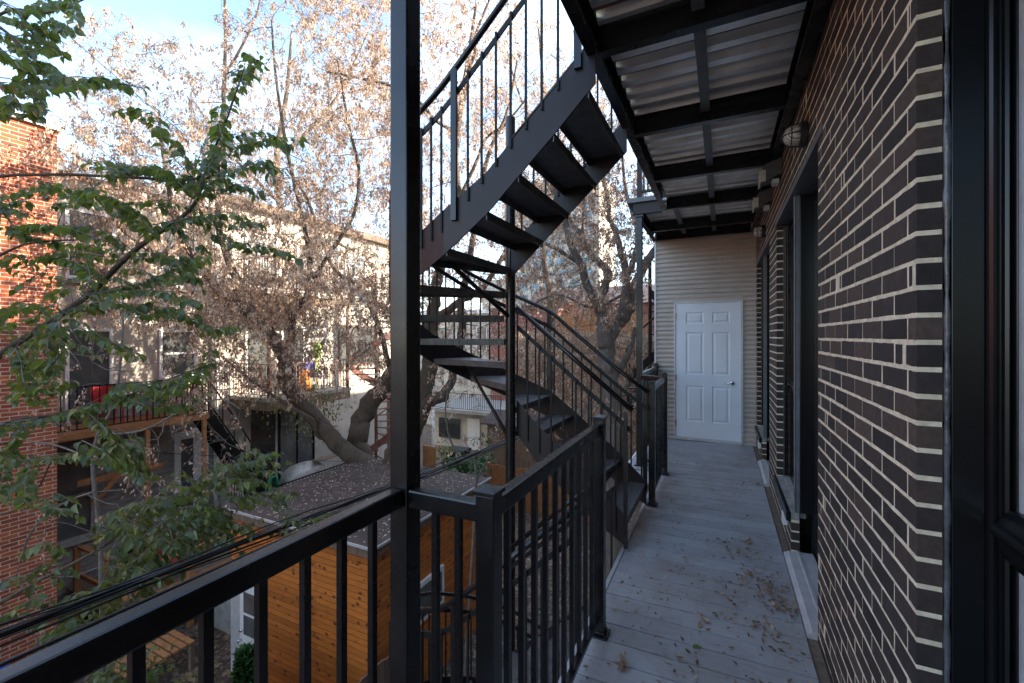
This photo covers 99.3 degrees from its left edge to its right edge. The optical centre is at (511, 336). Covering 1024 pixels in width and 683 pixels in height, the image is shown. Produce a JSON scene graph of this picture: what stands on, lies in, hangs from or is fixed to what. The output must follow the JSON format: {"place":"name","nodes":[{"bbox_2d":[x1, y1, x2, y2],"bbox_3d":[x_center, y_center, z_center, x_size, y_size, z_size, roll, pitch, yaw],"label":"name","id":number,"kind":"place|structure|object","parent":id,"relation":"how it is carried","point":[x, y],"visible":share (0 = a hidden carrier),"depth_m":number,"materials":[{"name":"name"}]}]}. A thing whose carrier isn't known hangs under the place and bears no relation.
{"place":"outdoors","nodes":[
{"label":"outdoors","id":0,"kind":"place"},
{"bbox_2d":[131,386,196,420],"bbox_3d":[-8.663,1.640,10.812,0.800,0.720,1.150,0,0,26],"label":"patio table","id":1,"kind":"object","parent":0,"point":[148,403],"visible":0.21,"depth_m":10.48,"materials":[{"name":"red plastic"}]},
{"bbox_2d":[156,539,185,585],"bbox_3d":[-7.758,5.140,9.960,0.470,0.880,0.440,0,0,26],"label":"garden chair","id":2,"kind":"object","parent":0,"point":[175,560],"visible":0.06,"depth_m":9.93,"materials":[{"name":"grey plastic"}]},
{"bbox_2d":[206,193,389,531],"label":"cream house","id":3,"kind":"structure","parent":0,"point":[260,431],"depth_m":14.86,"materials":[{"name":"paint"}]},
{"bbox_2d":[22,36,342,461],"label":"telephone wires","id":4,"kind":"object","parent":3,"relation":"attached to","point":[183,210],"visible":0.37,"depth_m":8.13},
{"bbox_2d":[244,326,272,393],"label":"window","id":5,"kind":"structure","parent":3,"relation":"in","point":[256,347],"depth_m":13.55,"materials":[{"name":"glass"}]},
{"bbox_2d":[244,231,278,289],"bbox_3d":[-7.874,-2.300,13.735,0.100,1.800,1.220,0,0,26],"label":"window","id":6,"kind":"structure","parent":3,"relation":"in","point":[248,237],"depth_m":13.70,"materials":[{"name":"glass"}]},
{"bbox_2d":[230,296,350,411],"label":"balcony","id":7,"kind":"structure","parent":3,"relation":"attached to","point":[265,402],"depth_m":12.85,"materials":[{"name":"metal"}]},
{"bbox_2d":[244,370,353,465],"bbox_3d":[-6.047,2.356,12.397,3.377,2.927,0.880,0,0,1],"label":"yellowing creeper","id":8,"kind":"object","parent":7,"relation":"hanging from","point":[301,419],"visible":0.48,"depth_m":12.28,"materials":[{"name":"brown plant"}]},
{"bbox_2d":[312,343,320,388],"bbox_3d":[-6.365,0.983,14.195,0.280,1.525,0.266,0,0,26],"label":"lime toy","id":9,"kind":"object","parent":7,"relation":"on","point":[316,362],"visible":0.19,"depth_m":14.17,"materials":[{"name":"plastic"}]},
{"bbox_2d":[233,255,349,308],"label":"balcony","id":10,"kind":"structure","parent":3,"relation":"attached to","point":[265,292],"depth_m":12.74,"materials":[{"name":"concrete"}]},
{"bbox_2d":[279,326,304,389],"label":"window","id":11,"kind":"structure","parent":3,"relation":"in","point":[297,326],"depth_m":14.89,"materials":[{"name":"glass"}]},
{"bbox_2d":[278,409,314,480],"bbox_3d":[-7.344,3.650,14.867,0.050,2.700,1.400,0,0,26],"label":"window","id":12,"kind":"structure","parent":3,"relation":"in","point":[291,450],"depth_m":14.72,"materials":[{"name":"glass"}]},
{"bbox_2d":[231,454,372,503],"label":"balcony","id":13,"kind":"structure","parent":3,"relation":"attached to","point":[285,483],"depth_m":12.58,"materials":[{"name":"metal"}]},
{"bbox_2d":[265,476,279,491],"bbox_3d":[-6.790,4.411,12.324,0.196,0.949,0.351,0,0,26],"label":"garden hose","id":14,"kind":"object","parent":13,"relation":"hanging from","point":[275,479],"visible":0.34,"depth_m":12.37,"materials":[{"name":"green rubber"}]},
{"bbox_2d":[279,453,336,486],"bbox_3d":[-6.301,4.449,13.596,0.763,1.198,1.982,0,0,26],"label":"covered grill","id":15,"kind":"object","parent":13,"relation":"on","point":[296,471],"visible":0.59,"depth_m":13.17,"materials":[{"name":"fabric"}]},
{"bbox_2d":[297,242,323,294],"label":"window","id":16,"kind":"structure","parent":3,"relation":"in","point":[297,242],"depth_m":15.18,"materials":[{"name":"glass"}]},
{"bbox_2d":[344,254,365,299],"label":"window","id":17,"kind":"structure","parent":3,"relation":"in","point":[351,258],"depth_m":17.20,"materials":[{"name":"glass"}]},
{"bbox_2d":[337,324,378,370],"bbox_3d":[-6.093,0.425,17.428,0.100,1.750,2.220,0,0,26],"label":"window","id":18,"kind":"structure","parent":3,"relation":"in","point":[343,349],"depth_m":17.11,"materials":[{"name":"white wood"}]},
{"bbox_2d":[300,369,311,391],"bbox_3d":[-6.584,1.395,13.856,0.380,0.700,0.370,0,0,26],"label":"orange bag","id":19,"kind":"object","parent":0,"point":[309,381],"visible":0.34,"depth_m":13.76,"materials":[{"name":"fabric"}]},
{"bbox_2d":[303,362,323,390],"bbox_3d":[-6.477,1.310,14.227,0.470,0.880,0.440,0,0,26],"label":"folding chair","id":20,"kind":"object","parent":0,"point":[309,365],"visible":0.28,"depth_m":14.31,"materials":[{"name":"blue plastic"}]},
{"bbox_2d":[0,390,634,646],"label":"cable bundle","id":21,"kind":"object","parent":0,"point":[102,594],"visible":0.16,"depth_m":2.60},
{"bbox_2d":[0,0,654,310],"label":"sky","id":22,"kind":"structure","parent":0,"point":[161,16],"materials":[{"name":"white"}]},
{"bbox_2d":[57,424,648,682],"bbox_3d":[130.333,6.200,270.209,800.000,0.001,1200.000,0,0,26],"label":"ground","id":23,"kind":"structure","parent":0,"point":[178,671],"depth_m":9.20,"materials":[{"name":"green soil"}]},
{"bbox_2d":[0,111,63,664],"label":"orange brick house","id":24,"kind":"structure","parent":23,"relation":"on","point":[17,526],"depth_m":7.35,"materials":[{"name":"brick"}]},
{"bbox_2d":[6,268,257,682],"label":"young maple","id":25,"kind":"object","parent":23,"relation":"on","point":[97,516],"visible":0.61,"depth_m":5.58,"materials":[{"name":"green plant"}]},
{"bbox_2d":[57,375,208,553],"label":"timber balcony","id":26,"kind":"structure","parent":23,"relation":"on","point":[79,431],"depth_m":10.02,"materials":[{"name":"brown wood"}]},
{"bbox_2d":[90,385,123,424],"bbox_3d":[-9.143,1.560,9.851,0.470,0.880,0.440,0,0,26],"label":"folding chair","id":27,"kind":"object","parent":26,"relation":"on","point":[96,392],"visible":0.22,"depth_m":9.86,"materials":[{"name":"red fabric"}]},
{"bbox_2d":[76,462,163,504],"bbox_3d":[-9.087,3.450,10.163,0.060,0.636,1.614,0,0,26],"label":"timber brace","id":28,"kind":"object","parent":26,"relation":"attached to","point":[114,477],"visible":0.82,"depth_m":9.87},
{"bbox_2d":[190,401,204,414],"bbox_3d":[-8.030,1.830,11.090,0.360,0.300,0.360,0,0,26],"label":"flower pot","id":29,"kind":"object","parent":26,"relation":"on","point":[201,405],"visible":0.29,"depth_m":11.00,"materials":[{"name":"ceramic"}]},
{"bbox_2d":[57,159,218,611],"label":"white brick house","id":30,"kind":"structure","parent":23,"relation":"on","point":[70,538],"depth_m":10.52,"materials":[{"name":"brick"}]},
{"bbox_2d":[57,448,96,550],"bbox_3d":[-10.053,3.650,9.401,0.100,2.100,1.720,0,0,26],"label":"window","id":31,"kind":"structure","parent":30,"relation":"in","point":[68,535],"depth_m":9.81,"materials":[{"name":"glass"}]},
{"bbox_2d":[64,328,116,417],"bbox_3d":[-9.756,0.835,10.063,0.100,2.030,0.970,0,0,26],"label":"window","id":32,"kind":"structure","parent":30,"relation":"in","point":[83,375],"depth_m":10.02,"materials":[{"name":"glass"}]},
{"bbox_2d":[61,208,119,285],"bbox_3d":[-9.745,-2.050,10.085,0.100,1.700,1.020,0,0,26],"label":"window","id":33,"kind":"structure","parent":30,"relation":"in","point":[70,221],"depth_m":9.97,"materials":[{"name":"glass"}]},
{"bbox_2d":[156,329,196,381],"bbox_3d":[-8.963,0.510,11.707,0.100,1.380,1.020,0,0,26],"label":"window","id":34,"kind":"structure","parent":30,"relation":"in","point":[165,341],"depth_m":11.63,"materials":[{"name":"glass"}]},
{"bbox_2d":[158,225,197,292],"bbox_3d":[-8.963,-2.050,11.707,0.100,1.700,1.020,0,0,26],"label":"window","id":35,"kind":"structure","parent":30,"relation":"in","point":[164,267],"depth_m":11.58,"materials":[{"name":"glass"}]},
{"bbox_2d":[181,438,192,505],"bbox_3d":[-8.864,3.800,11.880,0.009,2.000,0.300,0,0,26],"label":"dark door","id":36,"kind":"structure","parent":30,"relation":"in","point":[185,467],"depth_m":11.88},
{"bbox_2d":[174,429,208,519],"bbox_3d":[-8.827,3.750,12.002,0.029,2.300,0.850,0,0,26],"label":"doorway","id":37,"kind":"structure","parent":30,"relation":"in","point":[177,457],"depth_m":12.00,"materials":[{"name":"white paint"}]},
{"bbox_2d":[85,634,197,682],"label":"leafy shrub","id":38,"kind":"object","parent":23,"relation":"on","point":[150,675],"visible":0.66,"depth_m":5.37,"materials":[{"name":"green plant"}]},
{"bbox_2d":[98,630,194,679],"bbox_3d":[-6.584,5.935,7.872,1.000,0.530,1.020,0,0,26],"label":"slatted table","id":39,"kind":"object","parent":23,"relation":"on","point":[162,641],"visible":0.41,"depth_m":8.03,"materials":[{"name":"brown wood"}]},
{"bbox_2d":[66,532,230,627],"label":"timber deck","id":40,"kind":"structure","parent":23,"relation":"on","point":[88,583],"depth_m":9.43,"materials":[{"name":"brown wood"}]},
{"bbox_2d":[0,0,333,652],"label":"leafy tree","id":41,"kind":"object","parent":23,"relation":"on","point":[55,82],"visible":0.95,"depth_m":2.82,"materials":[{"name":"green plant"}]},
{"bbox_2d":[179,659,231,682],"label":"plant","id":42,"kind":"object","parent":23,"relation":"on","point":[187,675],"visible":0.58,"depth_m":6.19,"materials":[{"name":"green plant"}]},
{"bbox_2d":[214,599,230,634],"bbox_3d":[-5.950,5.790,9.531,1.000,0.820,1.000,0,0,26],"label":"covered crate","id":43,"kind":"object","parent":23,"relation":"on","point":[222,616],"visible":0.04,"depth_m":9.14,"materials":[{"name":"grey plastic"}]},
{"bbox_2d":[193,382,274,496],"bbox_3d":[-7.671,3.723,12.582,0.790,5.064,2.590,0,0,26],"label":"outdoor stair","id":44,"kind":"object","parent":23,"relation":"on","point":[215,424],"visible":0.34,"depth_m":11.90,"materials":[{"name":"black metal"}]},
{"bbox_2d":[229,640,253,682],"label":"potted cedar","id":45,"kind":"object","parent":23,"relation":"on","point":[243,667],"visible":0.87,"depth_m":5.68,"materials":[{"name":"green plant"}]},
{"bbox_2d":[0,0,531,463],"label":"maple tree","id":46,"kind":"object","parent":23,"relation":"on","point":[354,447],"visible":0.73,"depth_m":9.56,"materials":[{"name":"brown plant"}]},
{"bbox_2d":[164,0,389,235],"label":"maple tree","id":47,"kind":"object","parent":23,"relation":"on","point":[278,152],"visible":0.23,"depth_m":25.65,"materials":[{"name":"brown plant"}]},
{"bbox_2d":[224,459,490,682],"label":"garden shed","id":48,"kind":"structure","parent":23,"relation":"on","point":[283,626],"depth_m":7.45,"materials":[{"name":"orange wood"}]},
{"bbox_2d":[237,587,253,643],"bbox_3d":[-4.584,5.290,7.596,0.613,1.780,0.099,0,0,26],"label":"door","id":49,"kind":"structure","parent":48,"relation":"in","point":[246,630],"depth_m":7.66,"materials":[{"name":"white paint"}]},
{"bbox_2d":[256,460,474,541],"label":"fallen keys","id":50,"kind":"object","parent":48,"relation":"on","point":[354,492],"visible":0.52,"depth_m":8.98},
{"bbox_2d":[420,564,443,624],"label":"side window","id":51,"kind":"structure","parent":48,"relation":"in","point":[425,585],"depth_m":7.64,"materials":[{"name":"glass"}]},
{"bbox_2d":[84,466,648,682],"bbox_3d":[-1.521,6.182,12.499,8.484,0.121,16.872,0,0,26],"label":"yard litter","id":52,"kind":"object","parent":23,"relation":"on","point":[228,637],"visible":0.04,"depth_m":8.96,"materials":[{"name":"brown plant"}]},
{"bbox_2d":[358,656,388,682],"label":"fence","id":53,"kind":"object","parent":23,"relation":"on","point":[383,671],"visible":0.48,"depth_m":6.00,"materials":[{"name":"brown wood"}]},
{"bbox_2d":[367,364,389,459],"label":"spiral staircase","id":54,"kind":"structure","parent":23,"relation":"on","point":[378,443],"depth_m":15.09,"materials":[{"name":"orange metal"}]},
{"bbox_2d":[350,272,389,385],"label":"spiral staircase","id":55,"kind":"structure","parent":54,"relation":"on","point":[366,377],"depth_m":15.32,"materials":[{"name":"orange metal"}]},
{"bbox_2d":[387,402,389,446],"bbox_3d":[-4.112,4.250,16.334,1.000,3.900,0.550,0,0,26],"label":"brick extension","id":56,"kind":"object","parent":23,"relation":"on","point":[388,418],"depth_m":16.27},
{"bbox_2d":[390,0,419,682],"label":"steel post","id":57,"kind":"object","parent":23,"relation":"on","point":[405,331],"depth_m":1.30,"materials":[{"name":"metal"}]},
{"bbox_2d":[0,488,402,682],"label":"railing","id":58,"kind":"object","parent":57,"relation":"attached to","point":[132,633],"visible":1,"depth_m":0.85,"materials":[{"name":"metal"}]},
{"bbox_2d":[423,445,435,467],"bbox_3d":[-3.229,5.250,17.023,0.600,1.900,0.050,0,0,26],"label":"leaning board","id":59,"kind":"object","parent":23,"relation":"on","point":[429,456],"visible":0.36,"depth_m":16.99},
{"bbox_2d":[432,411,433,445],"bbox_3d":[-3.442,4.700,19.000,0.114,3.000,0.120,0,0,26],"label":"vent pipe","id":60,"kind":"object","parent":23,"relation":"on","point":[432,429],"visible":0.38,"depth_m":18.95,"materials":[{"name":"white paint"}]},
{"bbox_2d":[436,442,460,470],"bbox_3d":[-2.783,5.214,17.541,1.438,1.755,1.362,0,0,-3],"label":"leafy shrub","id":61,"kind":"object","parent":23,"relation":"on","point":[444,450],"visible":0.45,"depth_m":17.48,"materials":[{"name":"green plant"}]},
{"bbox_2d":[446,445,471,472],"bbox_3d":[-2.471,5.675,20.000,1.000,1.050,0.700,0,0,26],"label":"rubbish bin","id":62,"kind":"object","parent":23,"relation":"on","point":[461,448],"visible":0.29,"depth_m":19.78,"materials":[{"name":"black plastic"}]},
{"bbox_2d":[422,358,505,675],"bbox_3d":[-0.735,3.290,7.439,1.587,5.826,2.578,0,0,-9],"label":"young maple","id":63,"kind":"object","parent":23,"relation":"on","point":[465,439],"visible":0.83,"depth_m":7.27,"materials":[{"name":"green plant"}]},
{"bbox_2d":[441,449,496,476],"bbox_3d":[-1.671,5.397,17.093,2.798,1.782,2.552,0,0,26],"label":"leafy shrub","id":64,"kind":"object","parent":23,"relation":"on","point":[469,468],"visible":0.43,"depth_m":16.90,"materials":[{"name":"green plant"}]},
{"bbox_2d":[478,433,493,467],"bbox_3d":[-1.024,5.256,19.439,0.927,1.990,0.884,0,0,26],"label":"evergreen bush","id":65,"kind":"object","parent":23,"relation":"on","point":[486,445],"visible":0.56,"depth_m":19.52,"materials":[{"name":"green plant"}]},
{"bbox_2d":[481,409,561,467],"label":"tool shed","id":66,"kind":"structure","parent":23,"relation":"on","point":[524,458],"depth_m":20.19,"materials":[{"name":"brown wood"}]},
{"bbox_2d":[488,307,567,400],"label":"red brick house","id":67,"kind":"structure","parent":23,"relation":"on","point":[502,353],"depth_m":26.93,"materials":[{"name":"brick"}]},
{"bbox_2d":[420,0,653,441],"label":"maple tree","id":68,"kind":"object","parent":23,"relation":"on","point":[548,289],"visible":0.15,"depth_m":16.56,"materials":[{"name":"brown plant"}]},
{"bbox_2d":[487,462,588,520],"bbox_3d":[1.218,5.410,15.120,4.554,1.580,0.106,0,0,22],"label":"fence","id":69,"kind":"object","parent":23,"relation":"on","point":[497,474],"visible":0.15,"depth_m":15.45,"materials":[{"name":"wood"}]},
{"bbox_2d":[427,8,654,578],"bbox_3d":[1.470,-0.672,9.703,5.021,13.775,6.098,0,0,26],"label":"maple tree","id":70,"kind":"object","parent":23,"relation":"on","point":[607,330],"visible":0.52,"depth_m":8.57,"materials":[{"name":"brown plant"}]},
{"bbox_2d":[515,333,653,466],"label":"garden wall","id":71,"kind":"structure","parent":23,"relation":"on","point":[595,384],"depth_m":20.60,"materials":[{"name":"beige brick"}]},
{"bbox_2d":[515,329,653,455],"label":"dead vines","id":72,"kind":"object","parent":71,"relation":"attached to","point":[617,352],"visible":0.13,"depth_m":20.36,"materials":[{"name":"plant"}]},
{"bbox_2d":[555,299,647,332],"bbox_3d":[3.972,-0.910,20.450,4.629,1.519,0.110,0,0,26],"label":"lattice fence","id":73,"kind":"object","parent":71,"relation":"on","point":[572,325],"visible":0.18,"depth_m":20.58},
{"bbox_2d":[523,284,653,332],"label":"brown roofed house","id":74,"kind":"structure","parent":23,"relation":"on","point":[645,289],"depth_m":27.89,"materials":[{"name":"red brick"}]},
{"bbox_2d":[0,386,624,667],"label":"thin cables","id":75,"kind":"object","parent":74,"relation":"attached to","point":[53,641],"visible":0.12,"depth_m":2.11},
{"bbox_2d":[654,223,756,445],"bbox_3d":[3.262,2.290,7.263,1.435,7.820,2.082,0,0,26],"label":"storage enclosure","id":76,"kind":"object","parent":23,"relation":"on","point":[705,322],"visible":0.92,"depth_m":6.36,"materials":[{"name":"grey metal"}]},
{"bbox_2d":[675,302,740,441],"bbox_3d":[2.849,0.508,6.361,0.883,1.993,0.097,0,0,26],"label":"door","id":77,"kind":"structure","parent":76,"relation":"in","point":[708,335],"depth_m":6.36,"materials":[{"name":"white paint"}]},
{"bbox_2d":[755,0,1023,682],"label":"brick building","id":78,"kind":"structure","parent":23,"relation":"on","point":[889,428],"depth_m":1.17,"materials":[{"name":"black brick"}]},
{"bbox_2d":[627,161,755,241],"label":"balcony","id":79,"kind":"structure","parent":78,"relation":"attached to","point":[721,219],"depth_m":5.73,"materials":[{"name":"brown metal"}]},
{"bbox_2d":[561,0,832,231],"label":"balcony","id":80,"kind":"structure","parent":78,"relation":"attached to","point":[704,96],"depth_m":2.70,"materials":[{"name":"black paint"}]},
{"bbox_2d":[752,225,765,237],"bbox_3d":[2.778,-1.175,4.900,0.126,0.147,0.133,0,0,26],"label":"wall lamp","id":81,"kind":"object","parent":78,"relation":"attached to","point":[759,231],"visible":1,"depth_m":4.86,"materials":[{"name":"glass"}]},
{"bbox_2d":[752,188,770,212],"bbox_3d":[2.503,-1.359,4.364,0.156,0.193,0.186,0,0,26],"label":"vent hood","id":82,"kind":"object","parent":78,"relation":"attached to","point":[761,199],"visible":1,"depth_m":4.30,"materials":[{"name":"grey paint"}]},
{"bbox_2d":[755,255,768,442],"bbox_3d":[3.276,0.159,5.632,0.192,2.283,0.819,0,0,26],"label":"window frame","id":83,"kind":"structure","parent":78,"relation":"in","point":[761,431],"depth_m":5.29,"materials":[{"name":"black metal"}]},
{"bbox_2d":[758,157,781,188],"bbox_3d":[2.156,-1.359,3.644,0.156,0.193,0.186,0,0,26],"label":"vent hood","id":84,"kind":"object","parent":78,"relation":"attached to","point":[770,172],"visible":1,"depth_m":3.58,"materials":[{"name":"grey paint"}]},
{"bbox_2d":[781,510,787,524],"bbox_3d":[2.029,1.349,3.240,0.034,0.092,0.060,0,0,26],"label":"outlet box","id":85,"kind":"object","parent":78,"relation":"attached to","point":[784,521],"visible":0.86,"depth_m":3.22,"materials":[{"name":"white paint"}]},
{"bbox_2d":[773,195,805,520],"bbox_3d":[2.215,0.159,3.433,0.192,2.283,0.910,0,0,26],"label":"window frame","id":86,"kind":"structure","parent":78,"relation":"in","point":[788,494],"depth_m":3.15,"materials":[{"name":"black metal"}]},
{"bbox_2d":[781,120,808,148],"bbox_3d":[1.627,-1.155,2.513,0.126,0.147,0.133,0,0,26],"label":"wall lamp","id":87,"kind":"object","parent":78,"relation":"attached to","point":[795,135],"visible":1,"depth_m":2.47,"materials":[{"name":"glass"}]},
{"bbox_2d":[420,309,489,424],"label":"yellow house","id":88,"kind":"structure","parent":0,"point":[458,389],"depth_m":29.16,"materials":[{"name":"beige paint"}]},
{"bbox_2d":[438,326,444,337],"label":"window","id":89,"kind":"structure","parent":88,"relation":"in","point":[440,335],"depth_m":30.04,"materials":[{"name":"white paint"}]},
{"bbox_2d":[476,326,486,350],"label":"window","id":90,"kind":"structure","parent":88,"relation":"in","point":[483,330],"depth_m":28.62,"materials":[{"name":"glass"}]},
{"bbox_2d":[430,391,505,449],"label":"garage house","id":91,"kind":"structure","parent":0,"point":[462,422],"depth_m":24.11,"materials":[{"name":"beige paint"}]},
{"bbox_2d":[439,417,459,438],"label":"dark window","id":92,"kind":"structure","parent":91,"relation":"in","point":[453,424],"depth_m":24.35,"materials":[{"name":"black glass"}]},
{"bbox_2d":[467,418,479,449],"bbox_3d":[-2.084,5.350,23.731,0.777,1.700,0.059,0,0,26],"label":"garage door","id":93,"kind":"structure","parent":91,"relation":"in","point":[473,425],"depth_m":23.71,"materials":[{"name":"white paint"}]},
{"bbox_2d":[389,0,648,651],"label":"steel staircase","id":94,"kind":"structure","parent":0,"point":[568,106],"depth_m":3.14,"materials":[{"name":"metal"}]},
{"bbox_2d":[482,181,614,308],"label":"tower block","id":95,"kind":"structure","parent":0,"point":[491,288],"depth_m":127.51,"materials":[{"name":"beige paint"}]},
{"bbox_2d":[626,260,653,411],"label":"spiral staircase","id":96,"kind":"structure","parent":0,"point":[648,360],"depth_m":11.71,"materials":[{"name":"black metal"}]},
{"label":"deck joists","id":97,"kind":"structure","parent":0,"visible":0},
{"bbox_2d":[573,439,818,682],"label":"balcony deck","id":98,"kind":"structure","parent":97,"relation":"on","point":[639,646],"depth_m":2.66,"materials":[{"name":"wood"}]},
{"bbox_2d":[408,483,504,682],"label":"railing","id":99,"kind":"object","parent":98,"relation":"on","point":[482,509],"visible":1,"depth_m":1.19,"materials":[{"name":"metal"}]},
{"bbox_2d":[502,414,610,682],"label":"railing","id":100,"kind":"object","parent":98,"relation":"on","point":[519,488],"visible":0.94,"depth_m":1.77,"materials":[{"name":"metal"}]},
{"bbox_2d":[558,452,648,682],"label":"deck edge trim","id":101,"kind":"structure","parent":98,"relation":"attached to","point":[615,566],"depth_m":3.11,"materials":[{"name":"wood"}]},
{"bbox_2d":[614,654,631,670],"bbox_3d":[0.519,1.536,2.040,0.097,0.037,0.073,0,0,-45],"label":"leaf clump","id":102,"kind":"object","parent":98,"relation":"on","point":[621,662],"visible":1,"depth_m":2.04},
{"bbox_2d":[634,214,643,466],"bbox_3d":[1.539,0.049,5.256,0.115,3.014,0.115,0,0,26],"label":"steel post","id":103,"kind":"object","parent":98,"relation":"on","point":[639,298],"visible":0.82,"depth_m":5.23,"materials":[{"name":"metal"}]},
{"bbox_2d":[643,363,658,446],"bbox_3d":[1.885,0.981,5.979,0.095,1.150,1.528,0,0,26],"label":"railing","id":104,"kind":"object","parent":98,"relation":"on","point":[653,371],"visible":0.32,"depth_m":5.87,"materials":[{"name":"metal"}]},
{"bbox_2d":[646,372,669,506],"bbox_3d":[1.501,0.978,4.443,0.095,1.144,1.087,0,0,26],"label":"railing","id":105,"kind":"object","parent":98,"relation":"on","point":[658,428],"visible":0.99,"depth_m":4.38,"materials":[{"name":"metal"}]},
{"bbox_2d":[640,375,661,461],"bbox_3d":[1.615,0.960,5.038,0.041,1.010,0.283,0,0,-39],"label":"railing","id":106,"kind":"object","parent":105,"relation":"attached to","point":[649,377],"visible":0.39,"depth_m":5.05,"materials":[{"name":"metal"}]},
{"bbox_2d":[580,440,808,682],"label":"deck screws","id":107,"kind":"object","parent":98,"relation":"attached to","point":[703,586],"visible":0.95,"depth_m":2.68,"materials":[{"name":"grey paint"}]},
{"bbox_2d":[583,445,812,682],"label":"fallen leaves","id":108,"kind":"object","parent":98,"relation":"on","point":[785,608],"visible":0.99,"depth_m":2.52,"materials":[{"name":"brown plant"}]},
{"bbox_2d":[698,612,709,628],"bbox_3d":[1.031,1.530,2.338,0.063,0.027,0.119,0,0,26],"label":"leaf clump","id":109,"kind":"object","parent":98,"relation":"on","point":[700,622],"visible":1,"depth_m":2.34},
{"bbox_2d":[753,446,830,682],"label":"deck sealant strip","id":110,"kind":"object","parent":98,"relation":"on","point":[819,663],"visible":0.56,"depth_m":2.44,"materials":[{"name":"grey"}]},
{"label":"lower landing","id":111,"kind":"structure","parent":0,"visible":0},
{"bbox_2d":[389,464,616,682],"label":"steel staircase","id":112,"kind":"structure","parent":111,"relation":"on","point":[470,614],"depth_m":2.76,"materials":[{"name":"metal"}]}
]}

